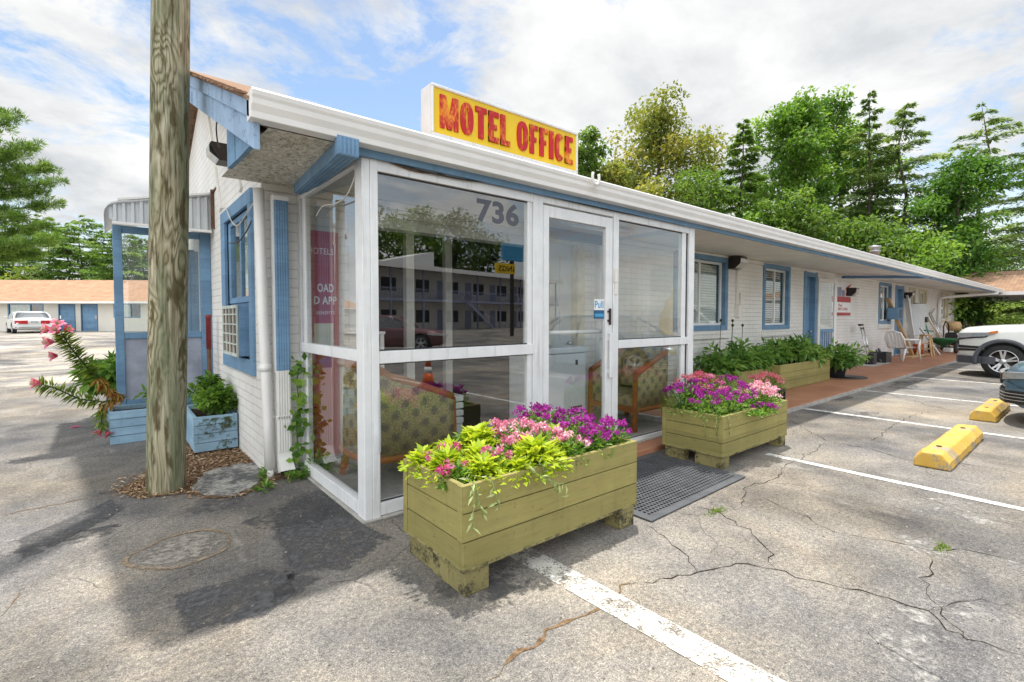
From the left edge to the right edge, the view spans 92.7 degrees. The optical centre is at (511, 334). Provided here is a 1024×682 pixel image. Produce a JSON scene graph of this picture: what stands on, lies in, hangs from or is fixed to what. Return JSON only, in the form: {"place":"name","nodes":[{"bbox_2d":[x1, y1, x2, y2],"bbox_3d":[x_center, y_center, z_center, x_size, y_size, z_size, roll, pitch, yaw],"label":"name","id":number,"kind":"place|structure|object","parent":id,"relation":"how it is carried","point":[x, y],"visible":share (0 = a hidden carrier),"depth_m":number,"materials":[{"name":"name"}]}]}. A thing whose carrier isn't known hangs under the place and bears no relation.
{"place":"outdoors","nodes":[
{"label":"outdoors","id":0,"kind":"place"},
{"bbox_2d":[0,324,1023,681],"bbox_3d":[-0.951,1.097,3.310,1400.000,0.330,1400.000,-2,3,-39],"label":"ground","id":1,"kind":"structure","parent":0,"point":[80,612],"depth_m":2.58,"materials":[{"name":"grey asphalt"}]},
{"bbox_2d":[0,106,69,265],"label":"pine tree","id":2,"kind":"object","parent":1,"relation":"on","point":[12,179],"visible":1,"depth_m":14.96,"materials":[{"name":"green plant"}]},
{"bbox_2d":[0,332,124,386],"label":"lot","id":3,"kind":"structure","parent":1,"relation":"on","point":[17,356],"depth_m":15.96,"materials":[{"name":"grey asphalt"}]},
{"bbox_2d":[4,311,51,332],"bbox_3d":[-32.178,-0.796,32.539,4.700,1.428,2.210,2,3,39],"label":"saloon car","id":4,"kind":"object","parent":3,"relation":"on","point":[25,320],"visible":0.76,"depth_m":31.27,"materials":[{"name":"white paint"}]},
{"bbox_2d":[659,162,761,223],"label":"broadleaf tree","id":5,"kind":"object","parent":3,"relation":"on","point":[719,195],"visible":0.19,"depth_m":26.99,"materials":[{"name":"green plant"}]},
{"bbox_2d":[714,119,770,219],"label":"conifer tree","id":6,"kind":"object","parent":3,"relation":"on","point":[751,158],"visible":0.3,"depth_m":29.27,"materials":[{"name":"green plant"}]},
{"bbox_2d":[22,223,107,279],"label":"pine tree","id":7,"kind":"object","parent":1,"relation":"on","point":[67,246],"visible":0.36,"depth_m":51.43,"materials":[{"name":"green plant"}]},
{"bbox_2d":[17,499,122,561],"bbox_3d":[-2.913,1.264,3.219,0.398,0.001,1.230,0,2,-1],"label":"sealer patch","id":8,"kind":"object","parent":1,"relation":"on","point":[82,519],"visible":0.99,"depth_m":3.21,"materials":[{"name":"black asphalt"}]},
{"bbox_2d":[0,280,147,331],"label":"motel wing","id":9,"kind":"structure","parent":1,"relation":"on","point":[83,305],"depth_m":35.14,"materials":[{"name":"white paint"}]},
{"bbox_2d":[80,304,97,330],"bbox_3d":[-30.321,-1.177,35.089,1.193,1.950,0.110,0,2,-2],"label":"door","id":10,"kind":"structure","parent":9,"relation":"in","point":[89,312],"depth_m":35.09,"materials":[{"name":"blue paint"}]},
{"bbox_2d":[38,214,125,279],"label":"pine tree","id":11,"kind":"object","parent":1,"relation":"on","point":[91,226],"visible":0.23,"depth_m":54.40,"materials":[{"name":"green plant"}]},
{"bbox_2d":[78,230,147,279],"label":"pine tree","id":12,"kind":"object","parent":1,"relation":"on","point":[127,270],"visible":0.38,"depth_m":50.66,"materials":[{"name":"green plant"}]},
{"bbox_2d":[109,403,146,444],"bbox_3d":[-4.218,1.001,5.605,0.627,0.355,0.462,-2,3,-39],"label":"blue planter","id":13,"kind":"object","parent":1,"relation":"on","point":[127,423],"visible":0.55,"depth_m":5.34,"materials":[{"name":"paint"}]},
{"bbox_2d":[29,375,120,411],"bbox_3d":[-4.538,0.620,5.102,0.267,0.456,0.724,2,3,39],"label":"lily","id":14,"kind":"object","parent":13,"relation":"in","point":[35,383],"visible":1,"depth_m":5.04,"materials":[{"name":"green plant"}]},
{"bbox_2d":[40,318,125,405],"bbox_3d":[-4.484,0.319,5.152,0.270,0.980,0.697,1,2,36],"label":"lily","id":15,"kind":"object","parent":13,"relation":"in","point":[55,328],"visible":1,"depth_m":5.06,"materials":[{"name":"pink plant"}]},
{"bbox_2d":[112,224,212,404],"bbox_3d":[-4.755,-0.075,6.609,0.968,2.440,1.690,-2,3,-39],"label":"side porch","id":16,"kind":"object","parent":1,"relation":"on","point":[131,352],"visible":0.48,"depth_m":5.85,"materials":[{"name":"blue paint"}]},
{"bbox_2d":[145,0,189,494],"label":"utility pole","id":17,"kind":"object","parent":1,"relation":"on","point":[167,332],"visible":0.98,"depth_m":3.76,"materials":[{"name":"brown wood"}]},
{"bbox_2d":[121,529,231,569],"bbox_3d":[-1.967,1.272,2.889,0.536,0.001,0.514,-2,3,-39],"label":"grit ring","id":18,"kind":"object","parent":1,"relation":"on","point":[124,561],"visible":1,"depth_m":2.79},
{"bbox_2d":[139,534,222,564],"bbox_3d":[-1.956,1.273,2.900,0.522,0.001,0.469,-2,3,-39],"label":"cover patch","id":19,"kind":"object","parent":1,"relation":"on","point":[193,545],"visible":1,"depth_m":2.89,"materials":[{"name":"grey concrete"}]},
{"bbox_2d":[101,443,300,500],"bbox_3d":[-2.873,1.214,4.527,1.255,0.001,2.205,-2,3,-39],"label":"mulch bed","id":20,"kind":"object","parent":1,"relation":"on","point":[194,481],"visible":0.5,"depth_m":4.26,"materials":[{"name":"brown wood"}]},
{"bbox_2d":[186,404,237,452],"bbox_3d":[-3.274,0.986,5.283,0.388,0.352,0.900,-2,3,-39],"label":"blue planter","id":21,"kind":"object","parent":20,"relation":"on","point":[212,431],"visible":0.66,"depth_m":4.96,"materials":[{"name":"paint"}]},
{"bbox_2d":[187,370,232,413],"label":"leafy bush","id":22,"kind":"object","parent":21,"relation":"on","point":[205,382],"visible":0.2,"depth_m":5.20,"materials":[{"name":"green plant"}]},
{"bbox_2d":[192,383,237,415],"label":"leafy bush","id":23,"kind":"object","parent":21,"relation":"on","point":[218,403],"visible":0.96,"depth_m":5.00,"materials":[{"name":"green plant"}]},
{"bbox_2d":[191,463,265,495],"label":"paving slab","id":24,"kind":"structure","parent":20,"relation":"on","point":[232,480],"depth_m":4.05,"materials":[{"name":"grey stone"}]},
{"bbox_2d":[174,570,321,631],"bbox_3d":[-1.272,1.290,2.455,0.826,0.001,0.592,-2,3,-39],"label":"sealer patch","id":25,"kind":"object","parent":1,"relation":"on","point":[264,603],"visible":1,"depth_m":2.39,"materials":[{"name":"grey asphalt"}]},
{"bbox_2d":[284,352,318,475],"bbox_3d":[-1.823,0.697,4.224,0.311,1.091,0.150,-2,3,-39],"label":"climbing vine","id":26,"kind":"object","parent":1,"relation":"on","point":[301,402],"visible":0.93,"depth_m":4.21,"materials":[{"name":"green plant"}]},
{"bbox_2d":[274,491,390,576],"bbox_3d":[-1.316,1.263,3.242,0.848,0.001,1.704,-2,3,-39],"label":"sealer patch","id":27,"kind":"object","parent":1,"relation":"on","point":[334,523],"visible":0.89,"depth_m":3.08,"materials":[{"name":"black asphalt"}]},
{"bbox_2d":[436,568,528,600],"bbox_3d":[-0.132,1.285,2.583,0.739,0.001,0.528,-2,3,-39],"label":"tar stain","id":28,"kind":"object","parent":1,"relation":"on","point":[498,592],"visible":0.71,"depth_m":2.48,"materials":[{"name":"black asphalt"}]},
{"bbox_2d":[297,157,694,523],"bbox_3d":[0.128,-0.026,5.064,4.095,2.450,1.505,-2,3,-39],"label":"glass vestibule","id":29,"kind":"object","parent":1,"relation":"on","point":[364,489],"visible":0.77,"depth_m":4.17,"materials":[{"name":"paint"}]},
{"bbox_2d":[310,230,342,464],"bbox_3d":[-1.681,0.122,4.391,0.290,2.078,0.090,-2,3,-39],"label":"banner","id":30,"kind":"object","parent":29,"relation":"on","point":[325,327],"visible":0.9,"depth_m":4.39,"materials":[{"name":"fabric"}]},
{"bbox_2d":[337,358,456,474],"bbox_3d":[-0.989,0.679,4.042,0.819,0.999,0.785,-2,3,-39],"label":"armchair","id":31,"kind":"object","parent":29,"relation":"on","point":[413,411],"visible":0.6,"depth_m":3.75,"materials":[{"name":"fabric"}]},
{"bbox_2d":[509,344,586,425],"bbox_3d":[0.440,0.626,5.955,0.830,0.955,0.530,-2,3,-39],"label":"chest freezer","id":32,"kind":"object","parent":29,"relation":"on","point":[567,369],"visible":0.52,"depth_m":5.81,"materials":[{"name":"white metal"}]},
{"bbox_2d":[549,227,602,245],"bbox_3d":[0.872,-1.220,6.169,1.350,0.100,0.120,-2,3,-39],"label":"roller housing","id":33,"kind":"object","parent":29,"relation":"attached to","point":[562,234],"visible":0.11,"depth_m":6.03,"materials":[{"name":"grey metal"}]},
{"bbox_2d":[543,205,612,426],"bbox_3d":[0.619,-0.001,4.579,0.937,2.265,0.133,-2,3,-39],"label":"door","id":34,"kind":"structure","parent":29,"relation":"in","point":[602,307],"depth_m":4.74,"materials":[{"name":"paint"}]},
{"bbox_2d":[587,346,668,432],"bbox_3d":[1.480,0.608,6.060,0.819,0.999,0.785,-2,3,-39],"label":"armchair","id":35,"kind":"object","parent":29,"relation":"on","point":[642,377],"visible":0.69,"depth_m":5.87,"materials":[{"name":"fabric"}]},
{"bbox_2d":[403,431,636,596],"bbox_3d":[0.100,0.992,3.041,1.388,0.558,0.625,-2,3,-39],"label":"flower planter","id":36,"kind":"object","parent":1,"relation":"on","point":[448,548],"visible":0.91,"depth_m":2.65,"materials":[{"name":"green wood"}]},
{"bbox_2d":[398,442,435,480],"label":"coleus plant","id":37,"kind":"object","parent":36,"relation":"in","point":[414,457],"visible":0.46,"depth_m":2.75,"materials":[{"name":"green plant"}]},
{"bbox_2d":[414,442,483,487],"bbox_3d":[-0.339,0.699,2.656,0.403,0.199,0.384,0,2,-6],"label":"coleus plant","id":38,"kind":"object","parent":36,"relation":"in","point":[438,459],"visible":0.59,"depth_m":2.62,"materials":[{"name":"green plant"}]},
{"bbox_2d":[434,457,474,492],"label":"verbena plant","id":39,"kind":"object","parent":36,"relation":"in","point":[446,468],"visible":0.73,"depth_m":2.51,"materials":[{"name":"green plant"}]},
{"bbox_2d":[454,421,500,457],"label":"coleus plant","id":40,"kind":"object","parent":36,"relation":"in","point":[474,433],"visible":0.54,"depth_m":2.97,"materials":[{"name":"green plant"}]},
{"bbox_2d":[457,450,521,493],"bbox_3d":[-0.141,0.709,2.573,0.386,0.185,0.413,-2,3,-39],"label":"coleus plant","id":41,"kind":"object","parent":36,"relation":"in","point":[479,463],"visible":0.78,"depth_m":2.54,"materials":[{"name":"green plant"}]},
{"bbox_2d":[491,416,540,451],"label":"verbena plant","id":42,"kind":"object","parent":36,"relation":"in","point":[521,428],"visible":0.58,"depth_m":3.06,"materials":[{"name":"pink plant"}]},
{"bbox_2d":[499,432,574,483],"bbox_3d":[0.137,0.683,2.812,0.431,0.230,0.452,-2,3,-39],"label":"coleus plant","id":43,"kind":"object","parent":36,"relation":"in","point":[532,447],"visible":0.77,"depth_m":2.75,"materials":[{"name":"green plant"}]},
{"bbox_2d":[550,430,592,465],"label":"verbena plant","id":44,"kind":"object","parent":36,"relation":"in","point":[577,446],"visible":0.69,"depth_m":2.97,"materials":[{"name":"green plant"}]},
{"bbox_2d":[574,421,614,458],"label":"verbena plant","id":45,"kind":"object","parent":36,"relation":"on","point":[602,439],"visible":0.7,"depth_m":3.07,"materials":[{"name":"purple plant"}]},
{"bbox_2d":[596,413,631,451],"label":"verbena plant","id":46,"kind":"object","parent":36,"relation":"on","point":[609,420],"visible":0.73,"depth_m":3.23,"materials":[{"name":"purple plant"}]},
{"bbox_2d":[146,70,1004,473],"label":"motel office building","id":47,"kind":"structure","parent":1,"relation":"on","point":[450,268],"depth_m":6.50,"materials":[{"name":"paint"}]},
{"bbox_2d":[104,187,215,234],"bbox_3d":[-4.605,-1.514,6.338,1.060,0.525,2.342,-2,3,-39],"label":"awning","id":48,"kind":"object","parent":47,"relation":"attached to","point":[131,211],"visible":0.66,"depth_m":5.80,"materials":[{"name":"metal"}]},
{"bbox_2d":[206,141,226,166],"bbox_3d":[-3.052,-1.872,5.078,0.196,0.176,0.240,-2,3,-39],"label":"floodlight","id":49,"kind":"object","parent":47,"relation":"attached to","point":[215,154],"visible":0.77,"depth_m":5.00,"materials":[{"name":"white metal"}]},
{"bbox_2d":[222,305,249,356],"bbox_3d":[-2.743,-0.039,4.886,0.154,0.490,0.758,-2,3,-39],"label":"window air conditioner","id":50,"kind":"object","parent":47,"relation":"attached to","point":[235,327],"depth_m":4.62,"materials":[{"name":"blue paint"}]},
{"bbox_2d":[220,187,255,376],"bbox_3d":[-2.723,-0.484,5.022,0.230,1.690,1.500,-2,3,-39],"label":"window","id":51,"kind":"structure","parent":47,"relation":"in","point":[241,272],"depth_m":4.87,"materials":[{"name":"blue paint"}]},
{"bbox_2d":[253,187,274,478],"bbox_3d":[-2.088,0.014,4.114,0.132,2.444,0.115,-2,3,-39],"label":"drain pipe","id":52,"kind":"object","parent":47,"relation":"attached to","point":[265,366],"visible":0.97,"depth_m":4.07,"materials":[{"name":"white metal"}]},
{"bbox_2d":[270,134,358,474],"bbox_3d":[-1.448,-0.030,3.671,0.287,2.477,1.590,-2,3,-39],"label":"downspout","id":53,"kind":"object","parent":47,"relation":"attached to","point":[339,154],"visible":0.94,"depth_m":4.14,"materials":[{"name":"blue paint"}]},
{"bbox_2d":[421,82,577,173],"bbox_3d":[-0.037,-1.700,4.230,1.595,0.415,0.170,-2,3,-39],"label":"motel sign","id":54,"kind":"object","parent":47,"relation":"on","point":[455,115],"visible":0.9,"depth_m":4.05,"materials":[{"name":"paint"}]},
{"bbox_2d":[549,238,584,345],"bbox_3d":[0.643,-0.121,6.556,0.780,2.424,0.180,-2,3,-39],"label":"door","id":55,"kind":"structure","parent":47,"relation":"in","point":[566,258],"depth_m":6.63,"materials":[{"name":"beige paint"}]},
{"bbox_2d":[671,250,730,339],"bbox_3d":[3.333,-0.665,8.762,1.940,1.510,0.265,-2,3,-39],"label":"window","id":56,"kind":"structure","parent":47,"relation":"in","point":[719,298],"depth_m":9.03,"materials":[{"name":"blue paint"}]},
{"bbox_2d":[761,263,791,336],"bbox_3d":[5.731,-0.734,10.734,1.490,1.550,0.265,-2,3,-39],"label":"window","id":57,"kind":"structure","parent":47,"relation":"in","point":[784,272],"depth_m":10.85,"materials":[{"name":"blue paint"}]},
{"bbox_2d":[803,271,817,346],"bbox_3d":[7.210,-0.310,11.958,0.830,2.424,0.180,-2,3,-39],"label":"door","id":58,"kind":"structure","parent":47,"relation":"in","point":[810,278],"depth_m":12.07,"materials":[{"name":"blue paint"}]},
{"bbox_2d":[816,278,837,347],"bbox_3d":[7.971,-0.261,12.365,0.834,2.270,0.035,-1,2,-29],"label":"storm door","id":59,"kind":"structure","parent":47,"relation":"attached to","point":[829,336],"depth_m":12.36,"materials":[{"name":"beige paint"}]},
{"bbox_2d":[831,282,850,314],"bbox_3d":[8.931,-0.947,13.244,1.470,0.880,0.021,-2,3,-39],"label":"poster","id":60,"kind":"object","parent":47,"relation":"attached to","point":[843,303],"visible":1,"depth_m":13.26,"materials":[{"name":"white paper"}]},
{"bbox_2d":[877,282,892,328],"bbox_3d":[12.089,-0.933,15.963,1.520,1.480,0.265,-2,3,-39],"label":"window","id":61,"kind":"structure","parent":47,"relation":"in","point":[886,290],"depth_m":16.06,"materials":[{"name":"blue paint"}]},
{"bbox_2d":[907,303,927,334],"bbox_3d":[14.959,-0.558,17.998,1.100,1.170,0.368,-2,3,-39],"label":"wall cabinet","id":62,"kind":"object","parent":47,"relation":"attached to","point":[919,312],"depth_m":17.64,"materials":[{"name":"white metal"}]},
{"bbox_2d":[578,125,618,185],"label":"broadleaf tree","id":63,"kind":"object","parent":1,"relation":"on","point":[589,154],"visible":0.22,"depth_m":28.12,"materials":[{"name":"green plant"}]},
{"bbox_2d":[596,156,669,196],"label":"broadleaf tree","id":64,"kind":"object","parent":1,"relation":"on","point":[614,173],"visible":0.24,"depth_m":28.78,"materials":[{"name":"green plant"}]},
{"bbox_2d":[510,547,785,681],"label":"parking line","id":65,"kind":"object","parent":1,"relation":"on","point":[652,622],"visible":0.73,"depth_m":2.18,"materials":[{"name":"paint"}]},
{"bbox_2d":[598,80,745,208],"bbox_3d":[10.387,-8.320,34.300,10.094,17.020,11.232,0,2,-5],"label":"broadleaf tree","id":66,"kind":"object","parent":1,"relation":"on","point":[657,124],"visible":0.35,"depth_m":32.56,"materials":[{"name":"green plant"}]},
{"bbox_2d":[634,453,745,521],"bbox_3d":[1.186,1.226,4.089,1.435,0.011,0.950,-2,3,-39],"label":"doormat","id":67,"kind":"object","parent":1,"relation":"on","point":[666,485],"visible":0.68,"depth_m":4.02,"materials":[{"name":"grey rubber"}]},
{"bbox_2d":[662,394,787,469],"bbox_3d":[2.224,0.957,5.047,1.388,0.488,0.630,-2,3,-39],"label":"flower planter","id":68,"kind":"object","parent":1,"relation":"on","point":[683,435],"visible":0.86,"depth_m":4.64,"materials":[{"name":"green wood"}]},
{"bbox_2d":[660,380,705,415],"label":"verbena plant","id":69,"kind":"object","parent":68,"relation":"on","point":[680,393],"visible":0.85,"depth_m":4.75,"materials":[{"name":"green plant"}]},
{"bbox_2d":[687,390,728,420],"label":"verbena plant","id":70,"kind":"object","parent":68,"relation":"on","point":[714,395],"visible":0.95,"depth_m":4.53,"materials":[{"name":"green plant"}]},
{"bbox_2d":[713,388,753,417],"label":"verbena plant","id":71,"kind":"object","parent":68,"relation":"in","point":[730,405],"visible":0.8,"depth_m":4.65,"materials":[{"name":"green plant"}]},
{"bbox_2d":[733,202,803,234],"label":"broadleaf tree","id":72,"kind":"object","parent":1,"relation":"on","point":[755,218],"visible":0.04,"depth_m":27.83,"materials":[{"name":"green plant"}]},
{"bbox_2d":[725,85,849,247],"bbox_3d":[18.333,-8.074,33.743,8.488,16.552,7.661,-2,3,-39],"label":"broadleaf tree","id":73,"kind":"object","parent":1,"relation":"on","point":[797,117],"visible":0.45,"depth_m":31.95,"materials":[{"name":"green plant"}]},
{"bbox_2d":[637,345,958,456],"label":"walkway","id":74,"kind":"structure","parent":1,"relation":"on","point":[896,367],"depth_m":10.02,"materials":[{"name":"red brick"}]},
{"bbox_2d":[693,368,767,392],"bbox_3d":[3.583,0.812,8.135,1.656,0.435,0.599,-2,3,-39],"label":"flower planter","id":75,"kind":"object","parent":74,"relation":"on","point":[744,377],"visible":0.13,"depth_m":7.88,"materials":[{"name":"wood"}]},
{"bbox_2d":[693,349,748,382],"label":"leafy bush","id":76,"kind":"object","parent":75,"relation":"in","point":[719,365],"visible":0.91,"depth_m":7.68,"materials":[{"name":"green plant"}]},
{"bbox_2d":[703,336,763,371],"bbox_3d":[3.723,0.383,8.211,0.990,0.706,1.031,0,2,-12],"label":"leafy bush","id":77,"kind":"object","parent":75,"relation":"in","point":[740,352],"visible":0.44,"depth_m":8.05,"materials":[{"name":"green plant"}]},
{"bbox_2d":[738,344,782,371],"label":"leafy bush","id":78,"kind":"object","parent":75,"relation":"in","point":[767,360],"visible":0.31,"depth_m":8.29,"materials":[{"name":"green plant"}]},
{"bbox_2d":[767,358,829,388],"bbox_3d":[5.533,0.748,9.700,2.457,0.455,0.602,-2,3,-39],"label":"flower planter","id":79,"kind":"object","parent":74,"relation":"on","point":[796,374],"visible":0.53,"depth_m":9.29,"materials":[{"name":"green wood"}]},
{"bbox_2d":[757,337,793,364],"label":"leafy bush","id":80,"kind":"object","parent":79,"relation":"in","point":[780,350],"visible":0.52,"depth_m":9.12,"materials":[{"name":"green plant"}]},
{"bbox_2d":[767,332,819,363],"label":"leafy bush","id":81,"kind":"object","parent":79,"relation":"in","point":[802,346],"visible":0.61,"depth_m":9.48,"materials":[{"name":"green plant"}]},
{"bbox_2d":[830,375,867,378],"bbox_3d":[7.340,0.937,10.780,0.840,0.014,0.834,-2,3,-39],"label":"round mat","id":82,"kind":"object","parent":74,"relation":"on","point":[853,377],"visible":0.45,"depth_m":10.57,"materials":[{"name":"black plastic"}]},
{"bbox_2d":[829,366,845,376],"bbox_3d":[7.109,0.812,10.741,0.460,0.262,0.453,-2,3,-39],"label":"pot","id":83,"kind":"object","parent":82,"relation":"on","point":[840,373],"visible":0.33,"depth_m":10.59,"materials":[{"name":"black plastic"}]},
{"bbox_2d":[820,336,874,373],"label":"leafy bush","id":84,"kind":"object","parent":83,"relation":"in","point":[843,357],"visible":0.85,"depth_m":10.38,"materials":[{"name":"green plant"}]},
{"bbox_2d":[884,330,921,361],"bbox_3d":[11.718,0.342,14.673,0.721,0.940,0.652,0,2,-11],"label":"garden chair","id":85,"kind":"object","parent":74,"relation":"on","point":[898,342],"visible":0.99,"depth_m":14.53,"materials":[{"name":"white plastic"}]},
{"bbox_2d":[751,183,876,252],"bbox_3d":[16.565,-4.052,27.467,6.560,8.959,6.148,0,2,-7],"label":"broadleaf tree","id":86,"kind":"object","parent":1,"relation":"on","point":[798,216],"visible":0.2,"depth_m":26.82,"materials":[{"name":"green plant"}]},
{"bbox_2d":[800,84,916,248],"bbox_3d":[24.810,-9.310,37.094,7.215,18.789,7.722,-1,2,-23],"label":"broadleaf tree","id":87,"kind":"object","parent":1,"relation":"on","point":[844,131],"visible":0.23,"depth_m":35.97,"materials":[{"name":"green plant"}]},
{"bbox_2d":[787,361,956,412],"bbox_3d":[12.302,0.898,13.880,25.300,0.106,0.030,-2,3,-39],"label":"walkway edge","id":88,"kind":"object","parent":1,"relation":"on","point":[842,394],"visible":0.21,"depth_m":8.95,"materials":[{"name":"concrete"}]},
{"bbox_2d":[834,90,926,246],"bbox_3d":[23.776,-7.918,33.419,6.444,16.246,6.587,1,2,21],"label":"hemlock tree","id":89,"kind":"object","parent":1,"relation":"on","point":[855,138],"visible":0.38,"depth_m":32.36,"materials":[{"name":"green plant"}]},
{"bbox_2d":[814,210,954,265],"bbox_3d":[19.163,-2.878,27.050,6.031,7.639,7.314,0,2,-10],"label":"broadleaf tree","id":90,"kind":"object","parent":1,"relation":"on","point":[864,226],"visible":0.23,"depth_m":25.87,"materials":[{"name":"green plant"}]},
{"bbox_2d":[765,453,1023,510],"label":"parking line","id":91,"kind":"object","parent":1,"relation":"on","point":[932,489],"visible":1,"depth_m":4.00,"materials":[{"name":"white paint"}]},
{"bbox_2d":[850,101,994,270],"bbox_3d":[25.222,-7.431,32.200,9.954,15.362,8.423,1,2,20],"label":"hemlock tree","id":92,"kind":"object","parent":1,"relation":"on","point":[902,167],"visible":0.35,"depth_m":31.62,"materials":[{"name":"green plant"}]},
{"bbox_2d":[872,232,987,325],"bbox_3d":[20.409,-2.372,24.800,6.665,6.044,6.238,1,2,24],"label":"broadleaf tree","id":93,"kind":"object","parent":1,"relation":"on","point":[939,255],"visible":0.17,"depth_m":24.05,"materials":[{"name":"green plant"}]},
{"bbox_2d":[913,424,983,470],"bbox_3d":[4.528,1.122,5.034,1.859,0.154,0.283,-2,3,-39],"label":"wheel stop","id":94,"kind":"object","parent":1,"relation":"on","point":[950,449],"visible":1,"depth_m":4.68,"materials":[{"name":"yellow paint"}]},
{"bbox_2d":[895,146,1023,329],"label":"vine covered tree","id":95,"kind":"object","parent":1,"relation":"on","point":[962,173],"visible":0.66,"depth_m":26.45,"materials":[{"name":"green plant"}]},
{"bbox_2d":[930,102,1023,325],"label":"hemlock tree","id":96,"kind":"object","parent":1,"relation":"on","point":[988,131],"visible":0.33,"depth_m":30.16,"materials":[{"name":"green plant"}]},
{"bbox_2d":[954,301,1023,331],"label":"hedge","id":97,"kind":"object","parent":1,"relation":"on","point":[996,317],"visible":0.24,"depth_m":41.95,"materials":[{"name":"green plant"}]},
{"bbox_2d":[969,398,1009,421],"bbox_3d":[6.781,1.056,6.916,1.482,0.154,0.280,-2,3,-39],"label":"wheel stop","id":98,"kind":"object","parent":1,"relation":"on","point":[992,410],"visible":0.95,"depth_m":6.54,"materials":[{"name":"yellow paint"}]},
{"bbox_2d":[956,324,1023,377],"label":"suv","id":99,"kind":"object","parent":1,"relation":"on","point":[992,350],"visible":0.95,"depth_m":11.08,"materials":[{"name":"white paint"}]},
{"bbox_2d":[956,270,1023,301],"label":"carport roof","id":100,"kind":"structure","parent":1,"relation":"on","point":[1011,283],"depth_m":24.11,"materials":[{"name":"brown"}]},
{"bbox_2d":[971,142,1023,317],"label":"hemlock tree","id":101,"kind":"object","parent":1,"relation":"on","point":[1019,310],"visible":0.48,"depth_m":30.46,"materials":[{"name":"green plant"}]},
{"bbox_2d":[999,361,1023,407],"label":"saloon car","id":102,"kind":"object","parent":1,"relation":"on","point":[1011,388],"visible":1,"depth_m":6.19,"materials":[{"name":"blue metal"}]},
{"bbox_3d":[-5.722,0.921,7.021,0.167,0.415,1.401,-2,3,-39],"label":"blue planter","id":103,"kind":"object","parent":1,"relation":"on","visible":0},
{"bbox_2d":[65,349,125,396],"bbox_3d":[-5.432,0.530,6.531,0.825,0.669,1.174,-2,3,-39],"label":"leafy bush","id":104,"kind":"object","parent":103,"relation":"in","point":[107,371],"visible":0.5,"depth_m":6.27,"materials":[{"name":"green plant"}]},
{"bbox_2d":[0,0,1023,305],"label":"sky","id":105,"kind":"structure","parent":0,"point":[79,70],"materials":[{"name":"blue"}]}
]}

